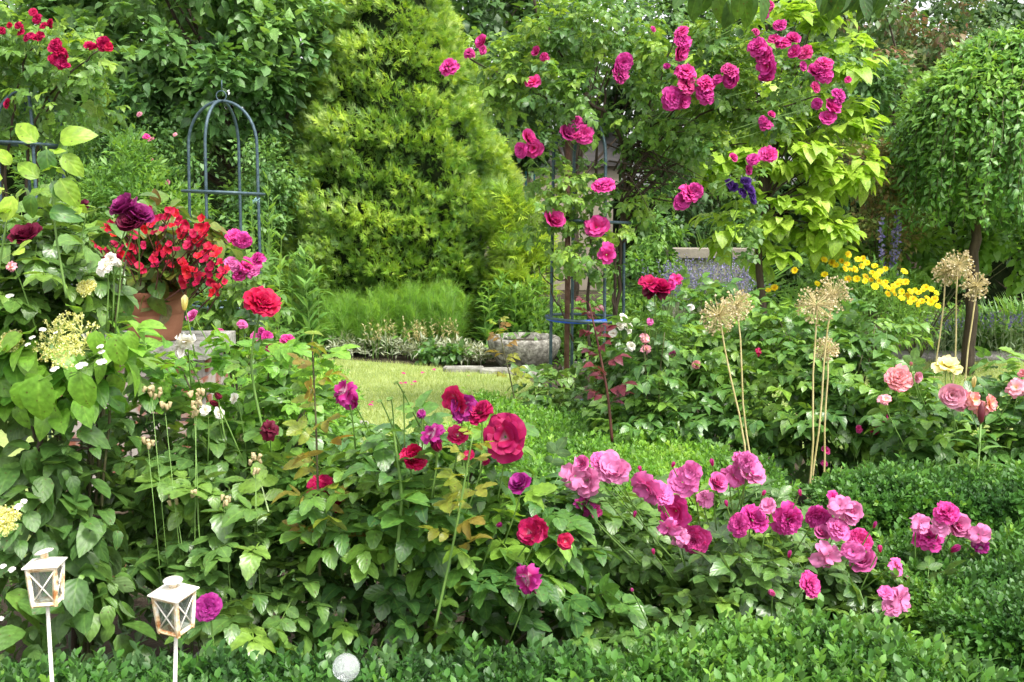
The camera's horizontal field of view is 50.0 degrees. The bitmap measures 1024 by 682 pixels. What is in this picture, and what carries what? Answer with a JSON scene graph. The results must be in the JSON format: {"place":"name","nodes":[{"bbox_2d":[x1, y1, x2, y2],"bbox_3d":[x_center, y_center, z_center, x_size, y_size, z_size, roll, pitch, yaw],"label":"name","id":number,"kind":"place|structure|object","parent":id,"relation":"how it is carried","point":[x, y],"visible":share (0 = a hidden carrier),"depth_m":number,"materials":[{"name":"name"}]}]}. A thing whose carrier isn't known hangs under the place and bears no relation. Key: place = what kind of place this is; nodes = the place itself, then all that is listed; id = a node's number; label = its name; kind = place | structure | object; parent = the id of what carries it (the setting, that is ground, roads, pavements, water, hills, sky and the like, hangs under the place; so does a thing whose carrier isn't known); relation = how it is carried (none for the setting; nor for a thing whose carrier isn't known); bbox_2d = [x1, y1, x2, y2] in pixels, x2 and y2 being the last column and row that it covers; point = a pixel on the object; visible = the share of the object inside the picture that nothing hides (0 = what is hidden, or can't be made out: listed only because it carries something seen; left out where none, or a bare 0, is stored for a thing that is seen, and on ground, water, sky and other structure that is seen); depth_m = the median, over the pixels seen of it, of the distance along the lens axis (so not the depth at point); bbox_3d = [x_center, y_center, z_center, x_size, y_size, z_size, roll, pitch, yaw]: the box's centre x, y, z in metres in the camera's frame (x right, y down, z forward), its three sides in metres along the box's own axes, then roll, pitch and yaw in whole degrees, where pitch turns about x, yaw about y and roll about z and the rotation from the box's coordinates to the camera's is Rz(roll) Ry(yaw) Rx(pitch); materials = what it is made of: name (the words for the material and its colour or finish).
{"place":"outdoors","nodes":[
{"label":"outdoors","id":0,"kind":"place"},
{"bbox_2d":[0,355,561,565],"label":"lawn","id":1,"kind":"structure","parent":0,"point":[4,441],"depth_m":8.53,"materials":[{"name":"green plant"}]},
{"bbox_2d":[0,88,71,438],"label":"garden obelisk","id":2,"kind":"object","parent":1,"relation":"on","point":[13,143],"visible":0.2,"depth_m":6.59,"materials":[{"name":"blue paint"}]},
{"bbox_2d":[0,0,141,245],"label":"climbing rose","id":3,"kind":"object","parent":2,"relation":"attached to","point":[20,58],"visible":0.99,"depth_m":6.59,"materials":[{"name":"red plant"}]},
{"bbox_2d":[61,331,235,577],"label":"brick pillar","id":4,"kind":"structure","parent":1,"relation":"on","point":[205,375],"depth_m":4.24,"materials":[{"name":"grey stone"}]},
{"bbox_2d":[123,289,186,341],"bbox_3d":[-1.408,-0.103,4.325,0.264,0.194,0.264,0,8,0],"label":"terracotta pot","id":5,"kind":"object","parent":4,"relation":"on","point":[173,324],"visible":0.34,"depth_m":4.25,"materials":[{"name":"ceramic"}]},
{"bbox_2d":[89,188,253,324],"bbox_3d":[-1.347,-0.325,4.241,0.702,0.526,0.570,0,8,0],"label":"begonia","id":6,"kind":"object","parent":5,"relation":"in","point":[166,234],"visible":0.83,"depth_m":4.11,"materials":[{"name":"red plant"}]},
{"bbox_2d":[181,80,265,367],"bbox_3d":[-1.941,-0.612,7.385,0.580,2.236,0.576,0,8,0],"label":"garden obelisk","id":7,"kind":"object","parent":1,"relation":"on","point":[206,191],"visible":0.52,"depth_m":7.27,"materials":[{"name":"blue paint"}]},
{"bbox_2d":[182,228,307,440],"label":"rose bush","id":8,"kind":"object","parent":1,"relation":"on","point":[242,241],"visible":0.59,"depth_m":5.08,"materials":[{"name":"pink plant"}]},
{"bbox_2d":[242,170,286,366],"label":"tall perennial","id":9,"kind":"object","parent":1,"relation":"on","point":[279,267],"visible":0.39,"depth_m":8.70,"materials":[{"name":"green plant"}]},
{"bbox_2d":[226,357,367,479],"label":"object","id":10,"kind":"object","parent":1,"relation":"on","point":[336,379],"visible":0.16,"depth_m":6.13,"materials":[{"name":"green plant"}]},
{"bbox_2d":[272,244,338,366],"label":"tall perennial","id":11,"kind":"object","parent":1,"relation":"on","point":[303,280],"visible":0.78,"depth_m":9.14,"materials":[{"name":"green plant"}]},
{"bbox_2d":[368,368,469,404],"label":"fallen petals","id":12,"kind":"object","parent":1,"relation":"on","point":[406,383],"visible":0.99,"depth_m":8.56,"materials":[{"name":"pink plant"}]},
{"bbox_2d":[443,366,482,371],"bbox_3d":[-0.412,0.251,9.303,0.350,0.072,0.116,0,8,0],"label":"edging stone","id":13,"kind":"object","parent":1,"relation":"on","point":[460,369],"visible":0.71,"depth_m":9.25,"materials":[{"name":"grey stone"}]},
{"bbox_2d":[478,367,512,374],"bbox_3d":[-0.139,0.263,9.220,0.293,0.072,0.121,0,8,0],"label":"edging stone","id":14,"kind":"object","parent":1,"relation":"on","point":[493,369],"visible":0.55,"depth_m":9.17,"materials":[{"name":"grey stone"}]},
{"bbox_2d":[484,316,606,409],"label":"rose bush","id":15,"kind":"object","parent":1,"relation":"on","point":[548,372],"visible":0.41,"depth_m":5.95,"materials":[{"name":"green plant"}]},
{"bbox_2d":[564,140,570,386],"bbox_3d":[0.353,-0.347,7.017,0.039,1.910,0.034,0,8,0],"label":"support post","id":16,"kind":"object","parent":1,"relation":"on","point":[567,293],"visible":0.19,"depth_m":7.01,"materials":[{"name":"blue metal"}]},
{"bbox_2d":[443,386,800,580],"bbox_3d":[0.130,0.610,4.964,1.558,0.537,2.366,-5,9,-32],"label":"box hedge","id":17,"kind":"object","parent":1,"relation":"on","point":[654,458],"visible":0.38,"depth_m":4.85,"materials":[{"name":"green plant"}]},
{"bbox_2d":[0,290,1023,666],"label":"ground","id":18,"kind":"structure","parent":0,"point":[142,602],"depth_m":4.20,"materials":[{"name":"soil"}]},
{"bbox_2d":[21,548,67,681],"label":"garden lantern","id":19,"kind":"object","parent":18,"relation":"on","point":[44,562],"visible":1,"depth_m":2.33,"materials":[{"name":"white paint"}]},
{"bbox_2d":[0,123,164,662],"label":"rose bush","id":20,"kind":"object","parent":18,"relation":"on","point":[52,270],"visible":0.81,"depth_m":2.81,"materials":[{"name":"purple plant"}]},
{"bbox_2d":[0,257,177,666],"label":"viburnum","id":21,"kind":"object","parent":18,"relation":"on","point":[50,472],"visible":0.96,"depth_m":2.85,"materials":[{"name":"green plant"}]},
{"bbox_2d":[8,110,221,326],"bbox_3d":[-3.531,-0.929,9.711,1.926,2.244,1.340,3,8,21],"label":"perennial clump","id":22,"kind":"object","parent":18,"relation":"on","point":[100,195],"visible":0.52,"depth_m":9.42,"materials":[{"name":"green plant"}]},
{"bbox_2d":[2,0,228,109],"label":"broadleaf tree","id":23,"kind":"object","parent":18,"relation":"on","point":[137,34],"depth_m":15.08,"materials":[{"name":"green plant"}]},
{"bbox_2d":[0,87,318,312],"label":"hedge","id":24,"kind":"object","parent":18,"relation":"on","point":[220,167],"visible":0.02,"depth_m":13.43,"materials":[{"name":"green plant"}]},
{"bbox_2d":[147,576,199,681],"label":"garden lantern","id":25,"kind":"object","parent":18,"relation":"on","point":[173,591],"visible":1,"depth_m":2.28,"materials":[{"name":"white paint"}]},
{"bbox_2d":[0,0,347,288],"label":"apple tree","id":26,"kind":"object","parent":18,"relation":"on","point":[263,87],"visible":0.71,"depth_m":10.21,"materials":[{"name":"green plant"}]},
{"bbox_2d":[72,98,308,265],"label":"shrub","id":27,"kind":"object","parent":18,"relation":"on","point":[172,160],"visible":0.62,"depth_m":10.02,"materials":[{"name":"green plant"}]},
{"bbox_2d":[75,286,382,666],"bbox_3d":[-0.821,0.447,3.241,1.218,1.252,0.912,7,11,43],"label":"rose bush","id":28,"kind":"object","parent":18,"relation":"on","point":[234,620],"visible":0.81,"depth_m":3.00,"materials":[{"name":"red plant"}]},
{"bbox_2d":[105,295,365,469],"bbox_3d":[-0.871,0.437,3.411,0.690,1.224,0.717,7,10,41],"label":"rose bush","id":29,"kind":"object","parent":18,"relation":"on","point":[278,370],"visible":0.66,"depth_m":3.32,"materials":[{"name":"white plant"}]},
{"bbox_2d":[166,126,321,328],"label":"shrub","id":30,"kind":"object","parent":18,"relation":"on","point":[284,219],"visible":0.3,"depth_m":10.30,"materials":[{"name":"green plant"}]},
{"bbox_2d":[112,0,426,108],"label":"broadleaf tree","id":31,"kind":"object","parent":18,"relation":"on","point":[302,48],"depth_m":16.10,"materials":[{"name":"green plant"}]},
{"bbox_2d":[0,478,663,669],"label":"ground cover","id":32,"kind":"object","parent":18,"relation":"on","point":[149,615],"visible":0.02,"depth_m":3.59,"materials":[{"name":"green plant"}]},
{"bbox_2d":[141,385,262,656],"bbox_3d":[-0.824,0.560,2.950,0.332,0.902,0.070,0,8,0],"label":"columbine","id":33,"kind":"object","parent":32,"relation":"on","point":[197,402],"visible":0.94,"depth_m":2.92,"materials":[{"name":"plant"}]},
{"bbox_2d":[82,296,582,367],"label":"ground cover","id":34,"kind":"object","parent":18,"relation":"on","point":[532,328],"visible":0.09,"depth_m":10.13,"materials":[{"name":"green plant"}]},
{"bbox_2d":[332,653,359,681],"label":"glass ball","id":35,"kind":"object","parent":18,"relation":"on","point":[345,667],"visible":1,"depth_m":2.35,"materials":[{"name":"white glass"}]},
{"bbox_2d":[315,284,385,354],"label":"fennel clump","id":36,"kind":"object","parent":18,"relation":"on","point":[340,320],"visible":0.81,"depth_m":10.23,"materials":[{"name":"green plant"}]},
{"bbox_2d":[350,250,425,346],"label":"tall perennial","id":37,"kind":"object","parent":18,"relation":"on","point":[363,285],"visible":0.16,"depth_m":10.59,"materials":[{"name":"green plant"}]},
{"bbox_2d":[264,0,529,344],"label":"thuja tree","id":38,"kind":"object","parent":18,"relation":"on","point":[400,179],"visible":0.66,"depth_m":10.57,"materials":[{"name":"green plant"}]},
{"bbox_2d":[357,316,459,358],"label":"dry stems","id":39,"kind":"object","parent":18,"relation":"on","point":[416,335],"visible":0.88,"depth_m":10.03,"materials":[{"name":"plant"}]},
{"bbox_2d":[324,330,493,365],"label":"silver edging plant","id":40,"kind":"object","parent":18,"relation":"on","point":[414,347],"visible":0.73,"depth_m":9.95,"materials":[{"name":"green plant"}]},
{"bbox_2d":[355,275,479,354],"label":"fennel clump","id":41,"kind":"object","parent":18,"relation":"on","point":[407,309],"visible":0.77,"depth_m":10.21,"materials":[{"name":"green plant"}]},
{"bbox_2d":[412,335,478,365],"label":"strawberry plant","id":42,"kind":"object","parent":18,"relation":"on","point":[452,357],"visible":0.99,"depth_m":9.63,"materials":[{"name":"green plant"}]},
{"bbox_2d":[228,379,663,666],"bbox_3d":[-0.198,0.569,3.098,1.136,1.051,0.928,-4,9,-28],"label":"rose bush","id":43,"kind":"object","parent":18,"relation":"on","point":[431,510],"visible":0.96,"depth_m":2.90,"materials":[{"name":"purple plant"}]},
{"bbox_2d":[301,0,617,179],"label":"broadleaf tree","id":44,"kind":"object","parent":18,"relation":"on","point":[476,14],"visible":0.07,"depth_m":15.84,"materials":[{"name":"green plant"}]},
{"bbox_2d":[465,265,556,357],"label":"tall perennial","id":45,"kind":"object","parent":18,"relation":"on","point":[497,311],"visible":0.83,"depth_m":10.11,"materials":[{"name":"green plant"}]},
{"bbox_2d":[0,592,1023,681],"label":"box hedge","id":46,"kind":"object","parent":18,"relation":"on","point":[813,648],"visible":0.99,"depth_m":2.60,"materials":[{"name":"green plant"}]},
{"bbox_2d":[460,172,564,321],"bbox_3d":[0.073,-0.782,10.643,0.932,1.704,1.003,5,9,35],"label":"juniper","id":47,"kind":"object","parent":18,"relation":"on","point":[513,258],"visible":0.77,"depth_m":10.39,"materials":[{"name":"plant"}]},
{"bbox_2d":[452,74,578,310],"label":"shrub","id":48,"kind":"object","parent":18,"relation":"on","point":[544,137],"visible":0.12,"depth_m":12.64,"materials":[{"name":"plant"}]},
{"bbox_2d":[488,332,560,368],"bbox_3d":[0.105,0.104,9.501,0.635,0.292,0.637,0,8,0],"label":"stone bowl","id":49,"kind":"object","parent":18,"relation":"on","point":[529,350],"visible":0.69,"depth_m":9.26,"materials":[{"name":"stone"}]},
{"bbox_2d":[515,369,543,376],"bbox_3d":[0.177,0.274,9.138,0.310,0.072,0.117,0,8,0],"label":"edging stone","id":50,"kind":"object","parent":18,"relation":"on","point":[534,373],"visible":0.1,"depth_m":9.08,"materials":[{"name":"grey stone"}]},
{"bbox_2d":[525,171,543,302],"bbox_3d":[0.333,-1.122,12.982,0.365,1.750,0.036,-1,8,-7],"label":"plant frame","id":51,"kind":"object","parent":18,"relation":"on","point":[526,185],"visible":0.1,"depth_m":12.85,"materials":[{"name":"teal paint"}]},
{"bbox_2d":[485,131,628,289],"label":"shed","id":52,"kind":"structure","parent":18,"relation":"on","point":[611,172],"depth_m":16.91,"materials":[{"name":"wood"}]},
{"bbox_2d":[562,361,593,370],"bbox_3d":[0.584,0.224,9.503,0.308,0.072,0.206,0,8,0],"label":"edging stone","id":53,"kind":"object","parent":18,"relation":"on","point":[575,366],"visible":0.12,"depth_m":9.43,"materials":[{"name":"grey stone"}]},
{"bbox_2d":[544,119,631,401],"bbox_3d":[0.500,-0.515,7.196,0.587,2.096,0.587,0,8,0],"label":"garden obelisk","id":54,"kind":"object","parent":18,"relation":"on","point":[604,315],"visible":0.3,"depth_m":7.14,"materials":[{"name":"blue paint"}]},
{"bbox_2d":[545,315,606,323],"bbox_3d":[0.380,-0.133,7.069,0.468,0.033,0.139,5,9,34],"label":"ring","id":55,"kind":"object","parent":54,"relation":"attached to","point":[573,322],"visible":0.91,"depth_m":6.99,"materials":[{"name":"metal"}]},
{"bbox_2d":[439,0,866,396],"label":"climbing rose","id":56,"kind":"object","parent":54,"relation":"attached to","point":[721,95],"visible":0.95,"depth_m":6.71,"materials":[{"name":"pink plant"}]},
{"bbox_2d":[531,289,672,354],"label":"grass clump","id":57,"kind":"object","parent":18,"relation":"on","point":[558,326],"visible":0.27,"depth_m":10.06,"materials":[{"name":"green plant"}]},
{"bbox_2d":[484,0,728,180],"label":"broadleaf tree","id":58,"kind":"object","parent":18,"relation":"on","point":[613,94],"visible":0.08,"depth_m":18.62,"materials":[{"name":"green plant"}]},
{"bbox_2d":[488,0,739,304],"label":"broadleaf tree","id":59,"kind":"object","parent":18,"relation":"on","point":[605,70],"visible":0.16,"depth_m":12.98,"materials":[{"name":"green plant"}]},
{"bbox_2d":[558,174,693,358],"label":"shrub","id":60,"kind":"object","parent":18,"relation":"on","point":[649,249],"visible":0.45,"depth_m":10.30,"materials":[{"name":"plant"}]},
{"bbox_2d":[556,304,723,432],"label":"rose bush","id":61,"kind":"object","parent":18,"relation":"on","point":[614,378],"visible":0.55,"depth_m":5.52,"materials":[{"name":"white plant"}]},
{"bbox_2d":[572,273,738,442],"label":"rose bush","id":62,"kind":"object","parent":18,"relation":"on","point":[636,388],"visible":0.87,"depth_m":5.13,"materials":[{"name":"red plant"}]},
{"bbox_2d":[578,222,821,309],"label":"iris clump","id":63,"kind":"object","parent":18,"relation":"on","point":[769,286],"visible":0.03,"depth_m":11.87,"materials":[{"name":"green plant"}]},
{"bbox_2d":[632,134,770,260],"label":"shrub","id":64,"kind":"object","parent":18,"relation":"on","point":[701,227],"visible":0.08,"depth_m":11.94,"materials":[{"name":"plant"}]},
{"bbox_2d":[635,253,780,353],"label":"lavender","id":65,"kind":"object","parent":18,"relation":"on","point":[694,284],"visible":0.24,"depth_m":9.98,"materials":[{"name":"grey plant"}]},
{"bbox_2d":[665,247,753,317],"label":"wall","id":66,"kind":"structure","parent":18,"relation":"on","point":[690,253],"depth_m":11.27,"materials":[{"name":"grey stone"}]},
{"bbox_2d":[620,263,810,491],"bbox_3d":[1.021,0.184,5.755,0.897,1.102,1.846,1,8,7],"label":"rose bush","id":67,"kind":"object","parent":18,"relation":"on","point":[714,379],"visible":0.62,"depth_m":5.45,"materials":[{"name":"green plant"}]},
{"bbox_2d":[699,294,745,451],"bbox_3d":[0.840,0.367,4.351,0.242,1.110,0.154,-4,9,-26],"label":"allium seed head","id":68,"kind":"object","parent":18,"relation":"on","point":[719,315],"visible":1,"depth_m":4.27},
{"bbox_2d":[607,175,865,309],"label":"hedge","id":69,"kind":"object","parent":18,"relation":"on","point":[784,188],"visible":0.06,"depth_m":13.71,"materials":[{"name":"green plant"}]},
{"bbox_2d":[721,288,754,452],"bbox_3d":[0.929,0.348,4.437,0.204,1.124,0.136,0,8,0],"label":"allium seed head","id":70,"kind":"object","parent":18,"relation":"on","point":[739,304],"visible":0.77,"depth_m":4.38},
{"bbox_2d":[538,449,966,655],"bbox_3d":[0.664,0.668,3.307,1.363,0.801,0.993,0,8,0],"label":"rose bush","id":71,"kind":"object","parent":18,"relation":"on","point":[735,555],"visible":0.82,"depth_m":3.09,"materials":[{"name":"pink plant"}]},
{"bbox_2d":[615,0,940,179],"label":"broadleaf tree","id":72,"kind":"object","parent":18,"relation":"on","point":[770,30],"visible":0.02,"depth_m":16.28,"materials":[{"name":"green plant"}]},
{"bbox_2d":[574,295,1023,478],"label":"ground cover","id":73,"kind":"object","parent":18,"relation":"on","point":[901,349],"visible":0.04,"depth_m":10.54,"materials":[{"name":"green plant"}]},
{"bbox_2d":[795,287,837,498],"bbox_3d":[1.168,0.359,4.287,0.158,1.141,0.162,3,8,24],"label":"allium seed head","id":74,"kind":"object","parent":18,"relation":"on","point":[814,307],"visible":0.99,"depth_m":4.23},
{"bbox_2d":[712,288,938,484],"bbox_3d":[1.525,0.282,5.262,1.074,1.039,1.228,3,8,20],"label":"rose bush","id":75,"kind":"object","parent":18,"relation":"on","point":[792,357],"visible":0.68,"depth_m":5.08,"materials":[{"name":"green plant"}]},
{"bbox_2d":[813,337,839,471],"bbox_3d":[1.260,0.441,4.451,0.102,0.936,0.100,7,10,42],"label":"allium seed head","id":76,"kind":"object","parent":18,"relation":"on","point":[832,349],"visible":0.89,"depth_m":4.40},
{"bbox_2d":[811,275,852,484],"bbox_3d":[1.261,0.326,4.382,0.144,1.181,0.139,-3,8,-23],"label":"allium seed head","id":77,"kind":"object","parent":18,"relation":"on","point":[832,293],"visible":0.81,"depth_m":4.33},
{"bbox_2d":[802,27,940,329],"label":"shrub","id":78,"kind":"object","parent":18,"relation":"on","point":[877,89],"visible":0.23,"depth_m":11.59,"materials":[{"name":"green plant"}]},
{"bbox_2d":[781,0,1016,310],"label":"copper leaved tree","id":79,"kind":"object","parent":18,"relation":"on","point":[926,54],"visible":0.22,"depth_m":13.03,"materials":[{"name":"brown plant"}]},
{"bbox_2d":[800,450,1023,552],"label":"box hedge","id":80,"kind":"object","parent":18,"relation":"on","point":[887,495],"visible":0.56,"depth_m":4.01,"materials":[{"name":"green plant"}]},
{"bbox_2d":[829,117,1023,307],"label":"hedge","id":81,"kind":"object","parent":18,"relation":"on","point":[996,286],"visible":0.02,"depth_m":14.60,"materials":[{"name":"green plant"}]},
{"bbox_2d":[844,346,1023,470],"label":"rose bush","id":82,"kind":"object","parent":18,"relation":"on","point":[957,404],"visible":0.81,"depth_m":4.55,"materials":[{"name":"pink plant"}]},
{"bbox_2d":[856,0,1023,148],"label":"broadleaf tree","id":83,"kind":"object","parent":18,"relation":"on","point":[1018,8],"visible":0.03,"depth_m":17.05,"materials":[{"name":"green plant"}]},
{"bbox_2d":[860,516,1023,681],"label":"box hedge","id":84,"kind":"object","parent":18,"relation":"on","point":[980,598],"visible":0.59,"depth_m":3.00,"materials":[{"name":"green plant"}]},
{"bbox_2d":[931,259,961,414],"bbox_3d":[1.939,0.233,4.971,0.127,1.208,0.120,0,8,0],"label":"allium seed head","id":85,"kind":"object","parent":18,"relation":"on","point":[946,279],"visible":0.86,"depth_m":4.90},
{"bbox_2d":[910,500,996,572],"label":"rose bush","id":86,"kind":"object","parent":18,"relation":"on","point":[950,517],"visible":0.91,"depth_m":3.19,"materials":[{"name":"pink plant"}]},
{"bbox_2d":[941,249,974,383],"bbox_3d":[1.971,0.216,4.926,0.138,1.255,0.138,0,8,0],"label":"allium seed head","id":87,"kind":"object","parent":18,"relation":"on","point":[960,266],"visible":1,"depth_m":4.85},
{"bbox_2d":[917,409,1021,465],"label":"lily clump","id":88,"kind":"object","parent":18,"relation":"on","point":[1001,440],"visible":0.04,"depth_m":4.66,"materials":[{"name":"green plant"}]},
{"bbox_2d":[920,291,1023,350],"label":"daylily clump","id":89,"kind":"object","parent":18,"relation":"on","point":[1012,309],"visible":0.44,"depth_m":10.37,"materials":[{"name":"green plant"}]},
{"bbox_2d":[959,272,990,381],"bbox_3d":[2.031,0.271,4.883,0.124,1.156,0.124,-7,10,-41],"label":"allium seed head","id":90,"kind":"object","parent":18,"relation":"on","point":[978,285],"visible":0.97,"depth_m":4.81},
{"bbox_2d":[945,401,1010,484],"bbox_3d":[1.784,0.584,4.216,0.268,0.714,0.267,0,8,0],"label":"lily bud","id":91,"kind":"object","parent":18,"relation":"on","point":[981,416],"visible":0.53,"depth_m":4.18,"materials":[{"name":"green plant"}]},
{"bbox_2d":[1,0,1023,184],"label":"sky","id":92,"kind":"structure","parent":0,"point":[1020,1],"materials":[{"name":"white"}]},
{"bbox_2d":[672,0,886,29],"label":"overhanging branch","id":93,"kind":"object","parent":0,"point":[727,13],"visible":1,"depth_m":2.92,"materials":[{"name":"green plant"}]},
{"bbox_2d":[744,358,1023,470],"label":"lawn","id":94,"kind":"structure","parent":0,"point":[786,404],"depth_m":8.99,"materials":[{"name":"green plant"}]},
{"bbox_2d":[707,163,770,295],"bbox_3d":[1.567,-0.374,7.561,0.455,1.682,0.571,0,8,0],"label":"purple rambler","id":95,"kind":"object","parent":94,"relation":"on","point":[746,191],"visible":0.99,"depth_m":7.48,"materials":[{"name":"green plant"}]},
{"bbox_2d":[683,0,890,382],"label":"golden leaved tree","id":96,"kind":"object","parent":94,"relation":"on","point":[826,230],"visible":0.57,"depth_m":8.08,"materials":[{"name":"green plant"}]},
{"bbox_2d":[765,251,949,351],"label":"yellow daisy bush","id":97,"kind":"object","parent":94,"relation":"on","point":[889,294],"visible":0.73,"depth_m":8.52,"materials":[{"name":"green plant"}]},
{"bbox_2d":[829,131,936,349],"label":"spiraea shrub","id":98,"kind":"object","parent":94,"relation":"on","point":[867,208],"visible":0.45,"depth_m":9.19,"materials":[{"name":"green plant"}]},
{"bbox_2d":[877,210,901,335],"bbox_3d":[3.147,-0.421,9.191,0.200,1.374,0.459,3,8,20],"label":"larkspur","id":99,"kind":"object","parent":94,"relation":"on","point":[881,236],"visible":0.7,"depth_m":8.98,"materials":[{"name":"plant"}]},
{"bbox_2d":[793,217,1023,363],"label":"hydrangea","id":100,"kind":"object","parent":94,"relation":"on","point":[929,255],"visible":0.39,"depth_m":9.59,"materials":[{"name":"plant"}]},
{"bbox_2d":[866,25,1023,375],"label":"weeping tree","id":101,"kind":"object","parent":94,"relation":"on","point":[939,129],"visible":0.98,"depth_m":8.46,"materials":[{"name":"green plant"}]},
{"bbox_2d":[857,351,1023,361],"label":"path","id":102,"kind":"structure","parent":0,"point":[931,354],"depth_m":9.88,"materials":[{"name":"grey stone"}]},
{"bbox_2d":[912,310,1023,360],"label":"lavender","id":103,"kind":"object","parent":102,"relation":"on","point":[992,327],"visible":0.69,"depth_m":9.97,"materials":[{"name":"green plant"}]}
]}

